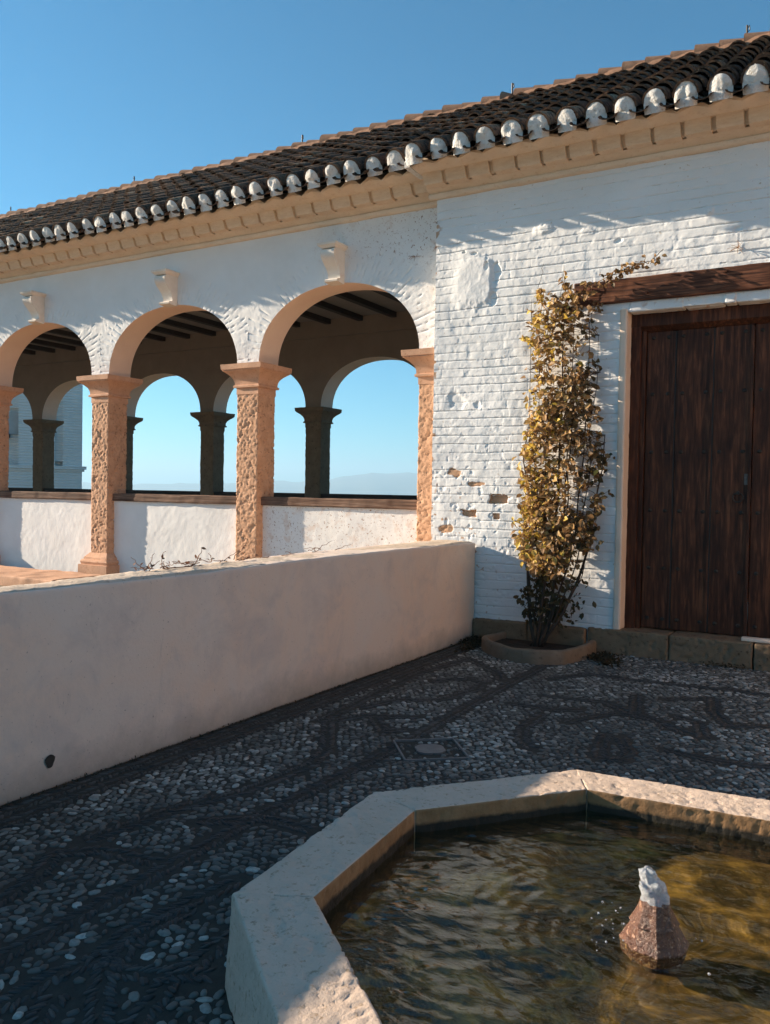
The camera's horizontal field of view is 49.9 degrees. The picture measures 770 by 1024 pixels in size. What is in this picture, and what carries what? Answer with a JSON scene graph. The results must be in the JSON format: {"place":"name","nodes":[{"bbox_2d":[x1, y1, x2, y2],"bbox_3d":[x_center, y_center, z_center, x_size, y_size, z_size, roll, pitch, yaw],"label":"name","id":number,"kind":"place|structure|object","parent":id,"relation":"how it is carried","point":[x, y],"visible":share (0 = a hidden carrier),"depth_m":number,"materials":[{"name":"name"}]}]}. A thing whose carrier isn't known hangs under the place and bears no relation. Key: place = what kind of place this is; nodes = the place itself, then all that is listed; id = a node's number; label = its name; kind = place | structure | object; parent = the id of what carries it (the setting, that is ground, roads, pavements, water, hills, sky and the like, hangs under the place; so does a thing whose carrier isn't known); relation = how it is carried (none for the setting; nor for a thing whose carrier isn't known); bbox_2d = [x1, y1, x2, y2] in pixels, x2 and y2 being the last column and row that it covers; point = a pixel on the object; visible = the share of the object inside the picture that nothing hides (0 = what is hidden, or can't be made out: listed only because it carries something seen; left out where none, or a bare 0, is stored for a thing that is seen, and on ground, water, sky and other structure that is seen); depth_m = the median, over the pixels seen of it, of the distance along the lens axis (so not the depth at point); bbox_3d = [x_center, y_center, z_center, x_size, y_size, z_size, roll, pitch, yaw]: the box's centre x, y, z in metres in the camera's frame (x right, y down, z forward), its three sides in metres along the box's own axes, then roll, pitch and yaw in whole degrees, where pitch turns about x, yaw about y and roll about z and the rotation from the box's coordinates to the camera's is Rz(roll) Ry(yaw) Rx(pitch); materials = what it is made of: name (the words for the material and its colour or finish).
{"place":"outdoors","nodes":[
{"label":"outdoors","id":0,"kind":"place"},
{"bbox_2d":[0,642,769,1023],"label":"courtyard floor","id":1,"kind":"structure","parent":0,"point":[74,992],"depth_m":4.21,"materials":[{"name":"grey stone"}]},
{"bbox_2d":[0,540,474,805],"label":"wall","id":2,"kind":"structure","parent":1,"relation":"on","point":[99,673],"depth_m":5.30,"materials":[{"name":"white paint"}]},
{"bbox_2d":[130,541,347,570],"bbox_3d":[-0.994,0.302,6.345,0.246,0.140,2.661,2,2,27],"label":"dry vine","id":3,"kind":"object","parent":2,"relation":"on","point":[186,562],"visible":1,"depth_m":5.67,"materials":[{"name":"brown plant"}]},
{"bbox_2d":[0,633,745,808],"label":"moss","id":4,"kind":"object","parent":1,"relation":"on","point":[602,657],"visible":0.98,"depth_m":7.83,"materials":[{"name":"green plant"}]},
{"bbox_2d":[0,647,769,1023],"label":"pale pebbles","id":5,"kind":"object","parent":1,"relation":"on","point":[252,869],"visible":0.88,"depth_m":4.79,"materials":[{"name":"grey stone"}]},
{"bbox_2d":[0,641,769,1023],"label":"dark pebbles","id":6,"kind":"object","parent":1,"relation":"on","point":[112,959],"visible":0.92,"depth_m":3.98,"materials":[{"name":"black stone"}]},
{"bbox_2d":[393,738,469,761],"bbox_3d":[0.280,1.473,5.140,0.404,0.012,0.404,1,1,-10],"label":"drain cover","id":7,"kind":"object","parent":1,"relation":"on","point":[429,748],"visible":1,"depth_m":5.12,"materials":[{"name":"grey metal"}]},
{"bbox_2d":[225,770,769,1023],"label":"fountain","id":8,"kind":"object","parent":1,"relation":"on","point":[409,906],"visible":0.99,"depth_m":2.83,"materials":[{"name":"stone"}]},
{"bbox_2d":[481,631,595,664],"bbox_3d":[1.455,1.363,8.251,1.082,0.159,0.904,2,2,30],"label":"planter border","id":9,"kind":"object","parent":1,"relation":"on","point":[490,646],"visible":0.88,"depth_m":7.89,"materials":[{"name":"stone"}]},
{"bbox_2d":[495,638,576,649],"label":"planter soil","id":10,"kind":"structure","parent":9,"relation":"in","point":[515,643],"depth_m":8.46,"materials":[{"name":"brown soil"}]},
{"bbox_2d":[510,249,666,646],"bbox_3d":[1.949,-0.586,8.234,1.509,3.930,0.545,2,2,30],"label":"climbing plant","id":11,"kind":"object","parent":10,"relation":"on","point":[554,535],"visible":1,"depth_m":8.37,"materials":[{"name":"yellow plant"}]},
{"bbox_2d":[403,25,769,645],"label":"brick house","id":12,"kind":"structure","parent":1,"relation":"on","point":[580,178],"depth_m":8.36,"materials":[{"name":"brick"}]},
{"bbox_2d":[641,324,754,635],"bbox_3d":[3.089,-0.320,8.220,1.010,3.040,0.140,2,2,30],"label":"door leaf","id":13,"kind":"structure","parent":12,"relation":"in","point":[700,381],"depth_m":8.19,"materials":[{"name":"brown wood"}]},
{"bbox_2d":[747,323,769,637],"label":"door leaf","id":14,"kind":"structure","parent":12,"relation":"in","point":[758,625],"depth_m":7.91,"materials":[{"name":"brown wood"}]},
{"bbox_2d":[587,627,769,671],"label":"door step","id":15,"kind":"object","parent":1,"relation":"on","point":[682,646],"depth_m":8.04,"materials":[{"name":"grey stone"}]},
{"bbox_2d":[0,0,769,484],"label":"sky","id":16,"kind":"structure","parent":0,"point":[95,95],"materials":[{"name":"blue"}]},
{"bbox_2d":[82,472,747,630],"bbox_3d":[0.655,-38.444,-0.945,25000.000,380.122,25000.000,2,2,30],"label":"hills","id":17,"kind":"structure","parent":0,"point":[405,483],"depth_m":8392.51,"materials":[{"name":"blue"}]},
{"bbox_2d":[8,384,86,488],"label":"white tower","id":18,"kind":"structure","parent":17,"relation":"on","point":[69,468],"depth_m":43.55,"materials":[{"name":"brick"}]},
{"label":"gallery floor","id":19,"kind":"structure","parent":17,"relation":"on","visible":0},
{"bbox_2d":[0,91,511,574],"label":"arcade gallery","id":20,"kind":"object","parent":19,"relation":"on","point":[254,279],"visible":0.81,"depth_m":11.90,"materials":[{"name":"paint"}]},
{"bbox_2d":[591,901,710,975],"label":"splash drops","id":21,"kind":"object","parent":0,"point":[708,973],"visible":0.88,"depth_m":2.66,"materials":[{"name":"clear liquid"}]},
{"bbox_2d":[741,636,769,643],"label":"stone slab","id":22,"kind":"structure","parent":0,"point":[756,639],"depth_m":7.75,"materials":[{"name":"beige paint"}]},
{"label":"garden ground","id":23,"kind":"structure","parent":0,"visible":0},
{"bbox_2d":[0,565,99,585],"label":"floor","id":24,"kind":"structure","parent":23,"relation":"on","point":[10,575],"depth_m":11.58,"materials":[{"name":"beige stone"}]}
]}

